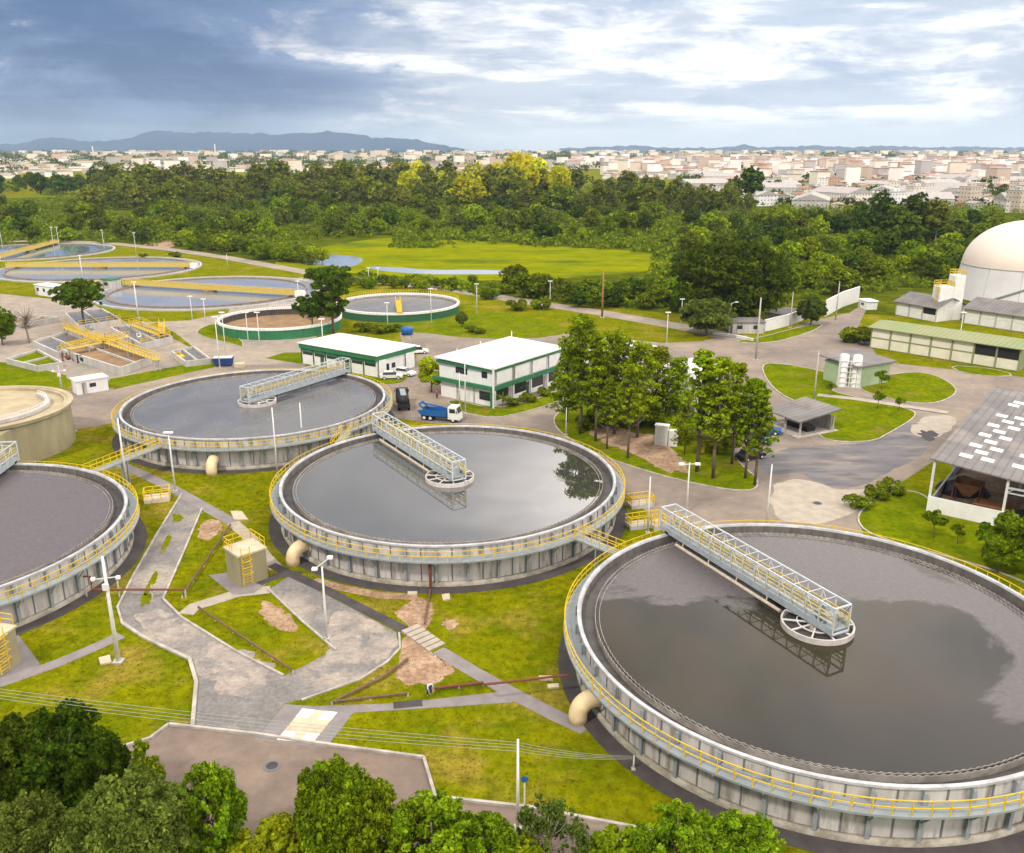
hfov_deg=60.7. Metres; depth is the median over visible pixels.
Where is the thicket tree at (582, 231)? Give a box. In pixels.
[576,228,587,238]
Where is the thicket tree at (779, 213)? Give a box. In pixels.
[761,209,794,228]
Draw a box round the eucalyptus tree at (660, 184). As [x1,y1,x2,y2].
[653,179,665,194]
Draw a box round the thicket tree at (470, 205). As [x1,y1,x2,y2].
[461,203,476,218]
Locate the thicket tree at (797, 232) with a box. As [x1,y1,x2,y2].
[783,226,814,243]
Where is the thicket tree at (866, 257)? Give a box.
[859,251,876,271]
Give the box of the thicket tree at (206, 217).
[197,212,222,228]
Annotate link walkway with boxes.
[82,438,160,482]
[330,425,350,444]
[575,525,624,568]
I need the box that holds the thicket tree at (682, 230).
[675,227,689,234]
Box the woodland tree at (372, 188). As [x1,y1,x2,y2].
[352,175,385,207]
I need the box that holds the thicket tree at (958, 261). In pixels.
[952,249,965,268]
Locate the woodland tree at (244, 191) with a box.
[238,182,250,199]
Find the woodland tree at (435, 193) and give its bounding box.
[433,185,448,198]
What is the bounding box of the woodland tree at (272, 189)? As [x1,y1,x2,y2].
[268,180,283,197]
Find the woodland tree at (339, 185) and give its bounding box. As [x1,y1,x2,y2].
[329,180,347,203]
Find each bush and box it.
[138,253,148,256]
[168,251,181,257]
[170,233,179,241]
[176,236,185,245]
[177,229,192,236]
[181,235,196,248]
[191,239,205,250]
[192,230,203,236]
[195,233,208,247]
[205,235,222,246]
[206,240,218,249]
[213,237,225,246]
[216,241,232,254]
[225,237,236,250]
[232,237,244,250]
[237,240,254,253]
[247,244,266,258]
[258,244,270,258]
[264,244,277,258]
[268,247,281,260]
[274,246,286,260]
[279,245,295,260]
[280,248,296,261]
[288,251,298,261]
[292,244,306,252]
[294,252,304,262]
[302,251,318,264]
[305,245,317,256]
[312,247,330,261]
[346,276,357,285]
[353,322,373,331]
[357,277,367,287]
[363,279,375,288]
[367,324,389,333]
[375,274,388,284]
[387,277,399,287]
[388,324,402,331]
[398,279,409,288]
[410,276,423,286]
[416,280,431,291]
[430,278,439,286]
[439,278,449,286]
[449,279,459,286]
[459,280,471,288]
[464,325,475,331]
[467,274,477,282]
[473,327,485,333]
[479,290,491,298]
[487,289,498,298]
[498,263,528,284]
[498,283,507,292]
[503,397,521,405]
[506,298,527,310]
[507,271,536,297]
[519,392,537,402]
[522,272,548,297]
[528,273,557,297]
[530,298,550,309]
[537,386,554,396]
[555,279,580,302]
[557,277,564,284]
[567,289,588,306]
[572,278,601,292]
[573,414,606,428]
[583,288,604,307]
[586,406,624,425]
[588,277,610,293]
[600,286,625,306]
[612,279,631,294]
[612,401,654,421]
[621,276,648,296]
[622,282,639,298]
[635,293,655,308]
[645,280,660,292]
[646,406,684,423]
[648,284,673,302]
[658,416,705,436]
[660,277,681,301]
[668,297,686,312]
[682,290,694,301]
[685,283,709,298]
[701,433,742,452]
[837,325,871,342]
[841,493,874,507]
[863,483,889,499]
[876,476,906,495]
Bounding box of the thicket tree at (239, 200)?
[229,195,247,210]
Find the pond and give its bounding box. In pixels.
[297,255,362,266]
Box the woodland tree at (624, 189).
[620,180,636,203]
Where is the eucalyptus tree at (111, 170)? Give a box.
[102,162,119,181]
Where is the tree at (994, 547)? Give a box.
[981,534,1017,572]
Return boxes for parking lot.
[0,726,654,852]
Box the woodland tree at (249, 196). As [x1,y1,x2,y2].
[246,191,255,199]
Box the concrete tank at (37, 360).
[6,349,63,371]
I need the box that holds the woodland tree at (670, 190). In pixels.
[661,181,680,214]
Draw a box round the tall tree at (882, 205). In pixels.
[867,188,896,231]
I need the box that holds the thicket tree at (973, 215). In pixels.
[966,209,983,224]
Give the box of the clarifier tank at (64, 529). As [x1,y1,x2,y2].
[0,461,139,627]
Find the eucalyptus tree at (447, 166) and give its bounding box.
[436,159,457,174]
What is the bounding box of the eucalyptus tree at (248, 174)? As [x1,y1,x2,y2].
[244,171,253,190]
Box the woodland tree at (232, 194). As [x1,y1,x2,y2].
[226,189,235,201]
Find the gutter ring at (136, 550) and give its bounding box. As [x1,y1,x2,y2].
[15,517,146,635]
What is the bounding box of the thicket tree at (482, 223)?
[476,214,488,225]
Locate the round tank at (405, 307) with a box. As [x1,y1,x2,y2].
[336,289,459,321]
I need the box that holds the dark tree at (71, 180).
[65,174,78,190]
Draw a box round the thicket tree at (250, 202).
[243,199,256,211]
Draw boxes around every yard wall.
[713,332,753,340]
[764,311,802,331]
[825,286,860,316]
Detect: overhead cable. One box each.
[0,695,598,757]
[0,698,618,759]
[1,692,609,756]
[3,689,616,755]
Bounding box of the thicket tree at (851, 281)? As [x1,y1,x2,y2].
[836,273,853,292]
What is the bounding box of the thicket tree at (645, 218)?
[636,211,654,232]
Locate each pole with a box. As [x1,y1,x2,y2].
[117,418,129,485]
[271,407,279,476]
[299,403,301,427]
[459,372,460,404]
[464,353,466,413]
[514,739,521,830]
[565,407,567,434]
[600,270,604,317]
[631,755,635,770]
[645,477,650,533]
[753,297,761,360]
[765,464,772,522]
[788,292,793,327]
[813,351,819,398]
[833,281,839,321]
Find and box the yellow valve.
[701,441,713,452]
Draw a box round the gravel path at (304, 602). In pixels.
[119,498,398,736]
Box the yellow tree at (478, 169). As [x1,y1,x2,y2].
[472,161,483,175]
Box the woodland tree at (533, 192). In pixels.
[519,177,535,206]
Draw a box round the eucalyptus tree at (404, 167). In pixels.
[393,161,413,184]
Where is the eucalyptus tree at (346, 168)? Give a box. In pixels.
[336,158,357,180]
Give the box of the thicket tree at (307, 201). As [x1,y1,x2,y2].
[302,199,313,206]
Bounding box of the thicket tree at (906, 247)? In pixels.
[897,239,919,255]
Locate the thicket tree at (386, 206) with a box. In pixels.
[380,202,393,212]
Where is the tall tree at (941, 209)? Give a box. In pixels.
[924,197,952,246]
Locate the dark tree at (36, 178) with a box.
[29,172,47,193]
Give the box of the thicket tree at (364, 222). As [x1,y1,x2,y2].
[344,212,369,230]
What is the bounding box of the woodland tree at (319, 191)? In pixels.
[308,179,325,207]
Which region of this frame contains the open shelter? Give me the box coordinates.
[771,396,842,438]
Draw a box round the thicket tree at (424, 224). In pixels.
[419,219,432,231]
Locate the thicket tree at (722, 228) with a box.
[714,225,732,241]
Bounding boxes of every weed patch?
[138,593,151,606]
[144,571,157,593]
[160,535,171,552]
[172,513,184,521]
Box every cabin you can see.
[33,282,60,296]
[99,277,121,288]
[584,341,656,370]
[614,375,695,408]
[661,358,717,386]
[726,317,766,333]
[765,307,803,318]
[858,298,878,309]
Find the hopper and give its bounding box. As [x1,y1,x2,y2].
[950,476,984,503]
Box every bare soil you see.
[197,519,221,539]
[258,601,297,631]
[394,598,433,628]
[395,636,454,684]
[441,619,459,629]
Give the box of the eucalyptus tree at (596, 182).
[593,179,603,188]
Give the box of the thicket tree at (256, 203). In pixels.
[248,199,259,208]
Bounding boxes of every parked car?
[380,370,402,379]
[393,366,416,376]
[735,448,765,461]
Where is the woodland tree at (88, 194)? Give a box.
[77,183,108,204]
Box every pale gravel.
[134,609,183,641]
[198,641,275,696]
[308,611,398,686]
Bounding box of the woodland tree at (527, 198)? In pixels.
[520,185,533,208]
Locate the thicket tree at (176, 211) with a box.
[162,205,185,220]
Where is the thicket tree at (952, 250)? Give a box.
[945,243,963,257]
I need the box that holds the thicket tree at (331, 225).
[320,216,337,235]
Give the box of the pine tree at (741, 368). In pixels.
[723,362,750,463]
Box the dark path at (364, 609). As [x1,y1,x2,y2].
[267,563,407,631]
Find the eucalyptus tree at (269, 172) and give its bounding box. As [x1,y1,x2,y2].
[262,158,277,181]
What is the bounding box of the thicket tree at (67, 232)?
[57,227,76,240]
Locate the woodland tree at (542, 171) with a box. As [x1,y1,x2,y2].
[531,167,551,198]
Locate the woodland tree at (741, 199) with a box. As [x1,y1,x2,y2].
[736,193,743,210]
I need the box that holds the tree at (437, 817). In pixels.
[382,788,477,852]
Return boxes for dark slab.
[393,699,422,708]
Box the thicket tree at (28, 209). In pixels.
[20,203,41,217]
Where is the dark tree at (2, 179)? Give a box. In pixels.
[0,175,5,187]
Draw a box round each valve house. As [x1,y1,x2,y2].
[0,612,20,676]
[223,528,267,586]
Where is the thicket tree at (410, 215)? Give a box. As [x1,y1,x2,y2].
[403,212,418,222]
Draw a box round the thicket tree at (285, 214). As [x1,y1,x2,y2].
[273,208,292,226]
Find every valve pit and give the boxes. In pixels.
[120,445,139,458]
[142,484,170,503]
[625,511,651,530]
[626,491,654,509]
[646,510,667,530]
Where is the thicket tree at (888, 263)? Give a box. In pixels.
[871,257,891,277]
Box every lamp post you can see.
[52,365,65,388]
[90,556,124,663]
[133,282,139,318]
[163,431,177,491]
[211,316,220,367]
[219,312,226,352]
[243,312,249,342]
[254,312,260,346]
[311,555,332,639]
[318,318,323,341]
[476,284,477,312]
[665,312,670,342]
[679,462,700,512]
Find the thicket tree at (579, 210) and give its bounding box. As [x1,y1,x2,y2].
[570,204,587,218]
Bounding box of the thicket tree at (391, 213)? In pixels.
[382,207,401,228]
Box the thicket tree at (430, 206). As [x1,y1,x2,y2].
[423,200,440,218]
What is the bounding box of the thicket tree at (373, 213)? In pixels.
[366,208,382,224]
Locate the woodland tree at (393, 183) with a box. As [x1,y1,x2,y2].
[378,178,397,196]
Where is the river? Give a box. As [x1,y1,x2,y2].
[368,266,504,273]
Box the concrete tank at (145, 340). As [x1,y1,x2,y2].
[110,317,172,349]
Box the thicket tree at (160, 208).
[153,199,175,223]
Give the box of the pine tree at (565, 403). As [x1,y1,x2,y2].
[545,350,587,421]
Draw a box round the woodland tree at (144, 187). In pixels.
[133,175,151,206]
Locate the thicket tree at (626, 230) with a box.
[622,227,634,236]
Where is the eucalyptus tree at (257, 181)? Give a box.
[249,170,268,204]
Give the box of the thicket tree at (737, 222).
[726,213,744,230]
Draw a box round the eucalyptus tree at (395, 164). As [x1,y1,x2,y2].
[386,159,400,179]
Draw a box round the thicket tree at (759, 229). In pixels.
[746,222,765,237]
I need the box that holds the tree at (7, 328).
[0,306,16,344]
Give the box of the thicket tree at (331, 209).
[321,205,339,219]
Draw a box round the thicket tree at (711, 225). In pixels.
[704,217,725,232]
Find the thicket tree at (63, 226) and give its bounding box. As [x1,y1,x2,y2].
[55,223,70,232]
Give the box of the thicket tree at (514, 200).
[506,194,521,210]
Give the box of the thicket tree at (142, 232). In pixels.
[134,226,151,243]
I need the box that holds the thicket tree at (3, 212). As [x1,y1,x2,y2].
[0,205,17,222]
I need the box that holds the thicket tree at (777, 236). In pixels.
[768,226,788,244]
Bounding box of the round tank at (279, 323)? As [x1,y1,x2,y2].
[216,302,341,339]
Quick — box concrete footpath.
[817,393,948,413]
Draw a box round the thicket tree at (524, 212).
[515,209,535,228]
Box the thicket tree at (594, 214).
[582,208,600,229]
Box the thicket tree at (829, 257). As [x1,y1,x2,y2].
[825,254,834,262]
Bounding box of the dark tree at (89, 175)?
[85,165,103,185]
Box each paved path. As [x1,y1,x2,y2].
[0,633,124,686]
[0,635,39,678]
[116,463,236,523]
[179,586,269,614]
[209,572,266,594]
[227,521,282,569]
[255,692,514,747]
[432,647,585,733]
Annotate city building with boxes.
[613,173,619,178]
[637,173,646,177]
[667,174,675,178]
[681,178,727,189]
[682,169,699,175]
[688,171,718,177]
[703,173,739,178]
[715,182,726,189]
[743,190,778,205]
[755,180,801,188]
[762,182,796,194]
[774,175,788,179]
[779,193,792,200]
[791,191,830,211]
[792,192,803,196]
[797,187,811,193]
[810,186,872,201]
[818,176,828,185]
[826,175,839,185]
[831,202,842,210]
[835,183,846,186]
[840,196,855,204]
[858,184,872,188]
[859,180,908,186]
[870,185,894,192]
[871,191,955,206]
[882,188,906,203]
[889,179,900,187]
[898,185,958,199]
[904,175,914,181]
[905,183,926,191]
[909,179,960,184]
[921,181,934,185]
[929,182,977,190]
[930,174,970,178]
[947,176,968,181]
[954,201,963,207]
[957,183,982,201]
[964,200,983,209]
[966,176,984,181]
[976,176,1023,179]
[981,191,991,196]
[982,194,994,204]
[992,177,1009,184]
[993,192,1010,212]
[1006,187,1023,212]
[1009,178,1023,188]
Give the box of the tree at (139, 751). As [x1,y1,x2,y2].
[128,738,166,821]
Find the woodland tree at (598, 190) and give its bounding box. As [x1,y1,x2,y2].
[590,183,607,211]
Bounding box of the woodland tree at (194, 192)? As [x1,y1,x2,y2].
[188,180,203,206]
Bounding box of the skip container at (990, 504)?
[972,497,1012,510]
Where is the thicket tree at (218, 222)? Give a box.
[202,215,229,234]
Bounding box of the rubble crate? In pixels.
[234,363,245,367]
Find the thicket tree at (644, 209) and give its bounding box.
[636,206,653,216]
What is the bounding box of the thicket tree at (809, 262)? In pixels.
[802,258,817,269]
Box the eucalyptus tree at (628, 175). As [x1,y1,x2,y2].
[616,170,634,189]
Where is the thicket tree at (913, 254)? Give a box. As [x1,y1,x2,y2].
[907,246,930,267]
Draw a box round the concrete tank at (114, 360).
[60,333,152,374]
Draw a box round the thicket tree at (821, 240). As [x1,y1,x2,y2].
[814,235,838,253]
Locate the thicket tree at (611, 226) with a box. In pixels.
[604,222,619,233]
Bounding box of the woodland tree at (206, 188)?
[196,183,213,205]
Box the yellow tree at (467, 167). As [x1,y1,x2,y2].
[462,163,474,177]
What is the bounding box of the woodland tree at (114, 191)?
[107,180,123,209]
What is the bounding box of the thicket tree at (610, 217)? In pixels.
[598,212,622,229]
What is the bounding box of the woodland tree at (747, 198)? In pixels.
[744,192,754,218]
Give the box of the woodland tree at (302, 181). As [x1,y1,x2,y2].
[295,177,318,197]
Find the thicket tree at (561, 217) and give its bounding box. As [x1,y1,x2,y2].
[555,209,569,223]
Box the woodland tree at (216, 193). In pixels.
[206,185,232,209]
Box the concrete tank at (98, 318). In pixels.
[65,308,121,330]
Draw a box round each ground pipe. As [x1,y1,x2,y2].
[83,575,186,597]
[181,523,230,598]
[197,606,293,673]
[331,692,408,704]
[336,658,408,702]
[424,589,430,624]
[429,564,431,588]
[433,681,483,691]
[483,674,568,685]
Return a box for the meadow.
[275,237,671,279]
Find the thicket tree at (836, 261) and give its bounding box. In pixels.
[828,259,843,270]
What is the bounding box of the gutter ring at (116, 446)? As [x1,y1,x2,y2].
[112,410,395,473]
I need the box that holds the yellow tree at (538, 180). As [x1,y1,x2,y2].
[531,168,541,192]
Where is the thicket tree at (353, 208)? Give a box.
[348,205,358,215]
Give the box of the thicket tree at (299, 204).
[288,200,310,223]
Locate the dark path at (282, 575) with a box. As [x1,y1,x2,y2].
[256,571,302,584]
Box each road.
[4,240,747,339]
[66,364,304,428]
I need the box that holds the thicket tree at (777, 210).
[765,205,793,219]
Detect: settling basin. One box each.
[0,239,114,260]
[0,257,201,282]
[92,276,319,310]
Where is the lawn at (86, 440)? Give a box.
[66,423,125,463]
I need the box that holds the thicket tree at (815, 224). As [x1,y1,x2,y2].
[807,214,830,234]
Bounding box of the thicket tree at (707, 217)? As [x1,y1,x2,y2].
[699,212,719,228]
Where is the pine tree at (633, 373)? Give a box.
[610,363,648,457]
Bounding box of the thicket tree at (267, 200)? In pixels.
[262,195,279,209]
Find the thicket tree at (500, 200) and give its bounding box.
[494,194,508,208]
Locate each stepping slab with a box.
[401,624,421,635]
[406,627,425,638]
[411,631,430,641]
[416,634,435,644]
[420,637,440,647]
[425,641,444,650]
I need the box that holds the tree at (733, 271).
[673,237,793,316]
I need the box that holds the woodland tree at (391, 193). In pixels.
[390,184,412,207]
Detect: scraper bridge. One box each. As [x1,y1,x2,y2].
[0,441,19,473]
[238,357,350,407]
[371,411,473,487]
[660,503,854,645]
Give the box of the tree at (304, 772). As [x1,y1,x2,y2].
[292,766,319,846]
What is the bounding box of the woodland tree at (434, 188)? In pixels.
[428,178,439,199]
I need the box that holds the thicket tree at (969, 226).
[952,218,973,237]
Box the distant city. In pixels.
[0,148,1023,191]
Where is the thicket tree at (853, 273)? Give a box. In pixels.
[844,268,859,290]
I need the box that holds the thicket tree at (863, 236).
[844,229,878,249]
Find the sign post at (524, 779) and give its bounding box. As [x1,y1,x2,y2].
[521,776,527,803]
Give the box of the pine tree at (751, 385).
[729,377,768,477]
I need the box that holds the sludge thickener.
[0,385,75,462]
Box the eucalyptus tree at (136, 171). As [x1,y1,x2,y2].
[131,165,152,181]
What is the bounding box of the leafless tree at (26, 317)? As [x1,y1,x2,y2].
[7,302,45,342]
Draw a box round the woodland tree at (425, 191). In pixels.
[418,185,432,206]
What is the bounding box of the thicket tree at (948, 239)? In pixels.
[934,231,964,252]
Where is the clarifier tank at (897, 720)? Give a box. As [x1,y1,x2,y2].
[563,520,1023,847]
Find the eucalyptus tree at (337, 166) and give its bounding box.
[329,159,349,176]
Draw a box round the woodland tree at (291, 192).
[270,182,299,203]
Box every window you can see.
[456,367,466,374]
[479,391,489,400]
[482,371,486,378]
[496,386,508,400]
[514,381,525,393]
[532,375,542,387]
[548,370,558,381]
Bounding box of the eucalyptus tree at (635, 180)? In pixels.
[630,171,637,187]
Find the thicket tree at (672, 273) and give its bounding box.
[669,260,684,277]
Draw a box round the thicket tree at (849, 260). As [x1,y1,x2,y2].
[837,251,860,270]
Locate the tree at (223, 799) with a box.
[171,759,247,852]
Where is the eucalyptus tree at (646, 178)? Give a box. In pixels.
[639,174,654,186]
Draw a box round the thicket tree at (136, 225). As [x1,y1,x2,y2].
[130,217,156,241]
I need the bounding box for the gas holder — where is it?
[957,220,1023,302]
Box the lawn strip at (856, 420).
[763,364,913,440]
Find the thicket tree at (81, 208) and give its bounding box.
[73,201,92,219]
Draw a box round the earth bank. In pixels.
[144,239,174,247]
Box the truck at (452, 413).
[417,401,462,422]
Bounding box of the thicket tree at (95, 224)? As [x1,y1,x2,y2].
[88,217,108,232]
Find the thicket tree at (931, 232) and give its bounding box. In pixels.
[921,221,947,243]
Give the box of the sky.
[0,0,1023,151]
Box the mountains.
[0,130,464,152]
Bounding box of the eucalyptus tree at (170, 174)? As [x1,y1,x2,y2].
[164,168,177,179]
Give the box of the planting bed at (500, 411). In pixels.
[449,392,555,415]
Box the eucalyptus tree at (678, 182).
[672,177,683,191]
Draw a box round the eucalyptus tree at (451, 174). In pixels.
[442,171,456,178]
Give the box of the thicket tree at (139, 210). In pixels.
[131,206,149,218]
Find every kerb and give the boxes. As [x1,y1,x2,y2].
[116,493,182,621]
[121,621,197,724]
[123,722,652,831]
[162,508,283,675]
[196,324,242,346]
[267,588,336,649]
[301,632,400,700]
[448,391,563,416]
[553,405,757,490]
[737,324,822,343]
[762,363,915,441]
[857,490,1023,582]
[861,372,955,403]
[951,366,1011,376]
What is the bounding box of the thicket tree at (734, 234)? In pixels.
[731,228,739,241]
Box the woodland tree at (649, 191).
[642,183,658,203]
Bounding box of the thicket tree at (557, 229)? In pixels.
[548,225,562,236]
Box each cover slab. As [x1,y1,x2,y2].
[98,655,111,664]
[230,511,247,519]
[277,708,337,741]
[408,591,416,594]
[442,593,449,600]
[539,675,552,680]
[547,683,558,688]
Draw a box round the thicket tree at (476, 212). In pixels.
[461,205,490,223]
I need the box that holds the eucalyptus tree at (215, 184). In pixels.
[208,168,224,186]
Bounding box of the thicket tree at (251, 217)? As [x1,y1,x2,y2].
[238,210,263,229]
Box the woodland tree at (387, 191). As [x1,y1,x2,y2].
[378,183,394,203]
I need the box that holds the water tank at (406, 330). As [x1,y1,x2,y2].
[401,326,412,343]
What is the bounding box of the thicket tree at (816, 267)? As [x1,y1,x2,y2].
[806,264,821,270]
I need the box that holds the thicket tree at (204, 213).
[197,210,217,220]
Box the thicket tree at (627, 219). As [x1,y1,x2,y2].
[614,211,635,228]
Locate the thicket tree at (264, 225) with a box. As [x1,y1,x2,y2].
[257,217,278,235]
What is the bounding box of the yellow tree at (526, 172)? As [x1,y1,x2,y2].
[510,163,533,191]
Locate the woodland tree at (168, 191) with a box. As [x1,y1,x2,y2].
[152,182,179,201]
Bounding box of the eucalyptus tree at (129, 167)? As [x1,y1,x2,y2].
[126,163,140,179]
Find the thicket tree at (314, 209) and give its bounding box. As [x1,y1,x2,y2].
[310,205,317,217]
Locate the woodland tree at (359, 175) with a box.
[348,171,366,184]
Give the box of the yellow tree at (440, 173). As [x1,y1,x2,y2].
[437,170,447,177]
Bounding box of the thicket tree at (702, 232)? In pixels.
[686,226,712,247]
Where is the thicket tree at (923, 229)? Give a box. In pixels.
[917,227,930,241]
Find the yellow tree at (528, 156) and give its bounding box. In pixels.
[519,152,534,164]
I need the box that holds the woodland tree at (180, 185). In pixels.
[163,175,190,197]
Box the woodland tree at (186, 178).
[182,176,191,202]
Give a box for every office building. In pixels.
[297,333,416,376]
[433,331,561,408]
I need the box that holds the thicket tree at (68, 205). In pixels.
[61,201,75,216]
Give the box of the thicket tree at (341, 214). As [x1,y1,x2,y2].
[333,210,346,223]
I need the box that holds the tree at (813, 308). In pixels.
[796,297,828,324]
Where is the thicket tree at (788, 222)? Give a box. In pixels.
[771,213,796,232]
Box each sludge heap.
[934,475,990,498]
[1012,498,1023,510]
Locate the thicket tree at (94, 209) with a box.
[87,204,105,219]
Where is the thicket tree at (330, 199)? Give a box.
[317,194,337,209]
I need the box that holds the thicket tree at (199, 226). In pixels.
[195,222,210,232]
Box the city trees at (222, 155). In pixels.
[0,149,1023,207]
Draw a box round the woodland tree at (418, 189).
[411,185,423,208]
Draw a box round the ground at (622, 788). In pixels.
[0,152,1023,852]
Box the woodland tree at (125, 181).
[104,172,136,207]
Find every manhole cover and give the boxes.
[263,760,280,771]
[812,501,822,504]
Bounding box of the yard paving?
[0,277,324,364]
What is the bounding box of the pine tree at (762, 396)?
[740,387,778,484]
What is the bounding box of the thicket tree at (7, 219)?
[2,216,13,227]
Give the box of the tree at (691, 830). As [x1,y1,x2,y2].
[630,798,726,852]
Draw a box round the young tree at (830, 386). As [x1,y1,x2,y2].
[825,383,837,393]
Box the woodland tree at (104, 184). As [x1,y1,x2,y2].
[100,181,109,203]
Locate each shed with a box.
[868,320,1023,371]
[893,291,966,321]
[962,297,1023,331]
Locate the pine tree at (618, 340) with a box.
[588,326,648,433]
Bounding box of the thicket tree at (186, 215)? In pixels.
[178,213,194,226]
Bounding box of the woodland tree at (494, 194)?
[489,181,512,199]
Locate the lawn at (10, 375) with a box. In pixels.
[0,362,67,387]
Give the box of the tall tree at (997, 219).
[985,213,1005,227]
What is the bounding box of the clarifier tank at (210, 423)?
[111,368,392,475]
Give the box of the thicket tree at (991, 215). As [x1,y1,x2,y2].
[981,211,1004,223]
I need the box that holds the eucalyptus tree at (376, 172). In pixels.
[364,162,386,182]
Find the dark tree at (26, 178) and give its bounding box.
[22,171,36,191]
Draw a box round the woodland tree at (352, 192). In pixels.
[346,178,363,202]
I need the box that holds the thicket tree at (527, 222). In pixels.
[520,215,533,229]
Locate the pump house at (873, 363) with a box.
[819,348,896,386]
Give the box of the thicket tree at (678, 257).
[670,250,686,265]
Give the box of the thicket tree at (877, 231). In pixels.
[857,226,884,237]
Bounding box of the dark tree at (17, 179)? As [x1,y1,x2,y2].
[12,174,23,188]
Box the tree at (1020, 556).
[1010,548,1023,563]
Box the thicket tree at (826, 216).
[807,207,832,227]
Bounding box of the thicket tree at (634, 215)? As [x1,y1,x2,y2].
[627,212,638,230]
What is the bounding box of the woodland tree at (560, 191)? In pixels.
[543,179,577,210]
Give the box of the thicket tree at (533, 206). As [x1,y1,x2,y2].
[528,203,543,209]
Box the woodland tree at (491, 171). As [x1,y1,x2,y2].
[478,167,499,200]
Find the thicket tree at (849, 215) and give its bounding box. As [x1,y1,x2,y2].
[840,207,858,229]
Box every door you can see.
[81,382,87,393]
[526,382,528,392]
[543,376,545,387]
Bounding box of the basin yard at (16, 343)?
[0,322,187,380]
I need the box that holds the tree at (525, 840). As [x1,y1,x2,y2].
[491,832,544,852]
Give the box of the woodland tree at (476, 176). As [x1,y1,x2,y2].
[470,172,484,202]
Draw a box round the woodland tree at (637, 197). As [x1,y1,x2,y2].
[620,182,654,210]
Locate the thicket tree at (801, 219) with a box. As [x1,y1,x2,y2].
[793,212,810,227]
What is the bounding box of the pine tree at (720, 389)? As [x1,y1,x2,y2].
[685,356,746,478]
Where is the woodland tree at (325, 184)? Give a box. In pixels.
[319,175,338,194]
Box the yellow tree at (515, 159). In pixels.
[500,151,531,171]
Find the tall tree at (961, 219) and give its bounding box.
[945,211,967,235]
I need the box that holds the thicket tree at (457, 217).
[446,212,465,227]
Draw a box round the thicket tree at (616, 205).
[610,200,620,209]
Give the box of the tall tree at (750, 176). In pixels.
[739,165,764,215]
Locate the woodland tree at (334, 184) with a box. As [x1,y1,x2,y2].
[328,179,343,199]
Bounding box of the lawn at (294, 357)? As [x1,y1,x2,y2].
[268,352,301,363]
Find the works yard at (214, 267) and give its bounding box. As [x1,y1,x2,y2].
[0,244,305,465]
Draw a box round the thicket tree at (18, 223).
[11,216,33,231]
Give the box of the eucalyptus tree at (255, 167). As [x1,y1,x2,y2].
[249,161,266,176]
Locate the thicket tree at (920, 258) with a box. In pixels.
[909,251,935,273]
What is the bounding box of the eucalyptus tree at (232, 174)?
[229,170,235,185]
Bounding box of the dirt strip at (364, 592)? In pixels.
[314,578,417,599]
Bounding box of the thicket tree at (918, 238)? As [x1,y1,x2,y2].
[904,235,923,245]
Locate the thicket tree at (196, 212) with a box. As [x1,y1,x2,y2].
[186,208,204,221]
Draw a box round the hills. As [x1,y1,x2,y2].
[559,144,1023,151]
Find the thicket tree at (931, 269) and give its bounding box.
[918,261,942,279]
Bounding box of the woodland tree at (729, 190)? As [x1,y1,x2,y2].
[723,181,739,217]
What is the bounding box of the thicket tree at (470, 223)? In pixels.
[462,218,477,232]
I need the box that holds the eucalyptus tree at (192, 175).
[172,161,199,201]
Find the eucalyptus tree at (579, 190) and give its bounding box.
[574,185,582,193]
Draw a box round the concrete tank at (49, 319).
[14,314,58,329]
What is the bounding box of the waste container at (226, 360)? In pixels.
[212,356,233,365]
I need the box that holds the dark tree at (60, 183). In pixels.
[45,171,67,191]
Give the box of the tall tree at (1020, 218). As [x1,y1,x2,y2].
[1013,216,1023,221]
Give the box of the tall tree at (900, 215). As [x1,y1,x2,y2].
[877,205,921,240]
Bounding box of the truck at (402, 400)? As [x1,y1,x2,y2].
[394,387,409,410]
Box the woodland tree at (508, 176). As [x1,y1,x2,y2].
[489,164,528,208]
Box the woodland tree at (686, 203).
[678,185,696,212]
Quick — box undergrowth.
[0,183,1023,310]
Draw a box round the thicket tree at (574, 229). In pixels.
[568,224,580,234]
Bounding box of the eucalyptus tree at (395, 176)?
[388,173,398,181]
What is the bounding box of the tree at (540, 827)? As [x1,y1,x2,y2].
[515,792,590,852]
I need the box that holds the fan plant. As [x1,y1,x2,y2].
[492,391,512,408]
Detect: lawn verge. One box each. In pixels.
[197,324,241,345]
[376,375,406,383]
[739,324,820,342]
[953,366,1009,375]
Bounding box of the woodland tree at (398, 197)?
[390,185,413,206]
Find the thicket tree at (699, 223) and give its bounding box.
[693,219,704,226]
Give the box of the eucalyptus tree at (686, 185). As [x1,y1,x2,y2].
[683,181,692,191]
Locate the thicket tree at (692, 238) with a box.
[677,231,703,253]
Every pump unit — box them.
[61,353,71,361]
[76,354,83,363]
[85,324,94,331]
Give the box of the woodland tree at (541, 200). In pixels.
[530,193,552,208]
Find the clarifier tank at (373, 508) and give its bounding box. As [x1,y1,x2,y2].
[269,423,624,586]
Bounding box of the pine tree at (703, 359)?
[677,348,721,471]
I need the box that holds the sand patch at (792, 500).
[769,479,867,523]
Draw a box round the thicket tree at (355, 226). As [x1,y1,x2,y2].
[344,216,361,235]
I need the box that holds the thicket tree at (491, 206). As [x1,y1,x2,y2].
[486,202,497,216]
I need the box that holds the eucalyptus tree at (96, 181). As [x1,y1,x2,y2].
[89,170,103,186]
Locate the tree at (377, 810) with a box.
[343,777,418,852]
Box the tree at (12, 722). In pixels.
[0,709,71,805]
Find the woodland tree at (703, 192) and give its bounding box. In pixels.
[694,184,711,215]
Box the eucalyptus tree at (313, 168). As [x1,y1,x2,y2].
[299,160,327,202]
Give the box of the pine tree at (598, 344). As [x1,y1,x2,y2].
[576,331,617,440]
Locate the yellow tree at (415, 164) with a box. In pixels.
[410,160,431,178]
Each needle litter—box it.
[589,425,677,458]
[644,454,687,472]

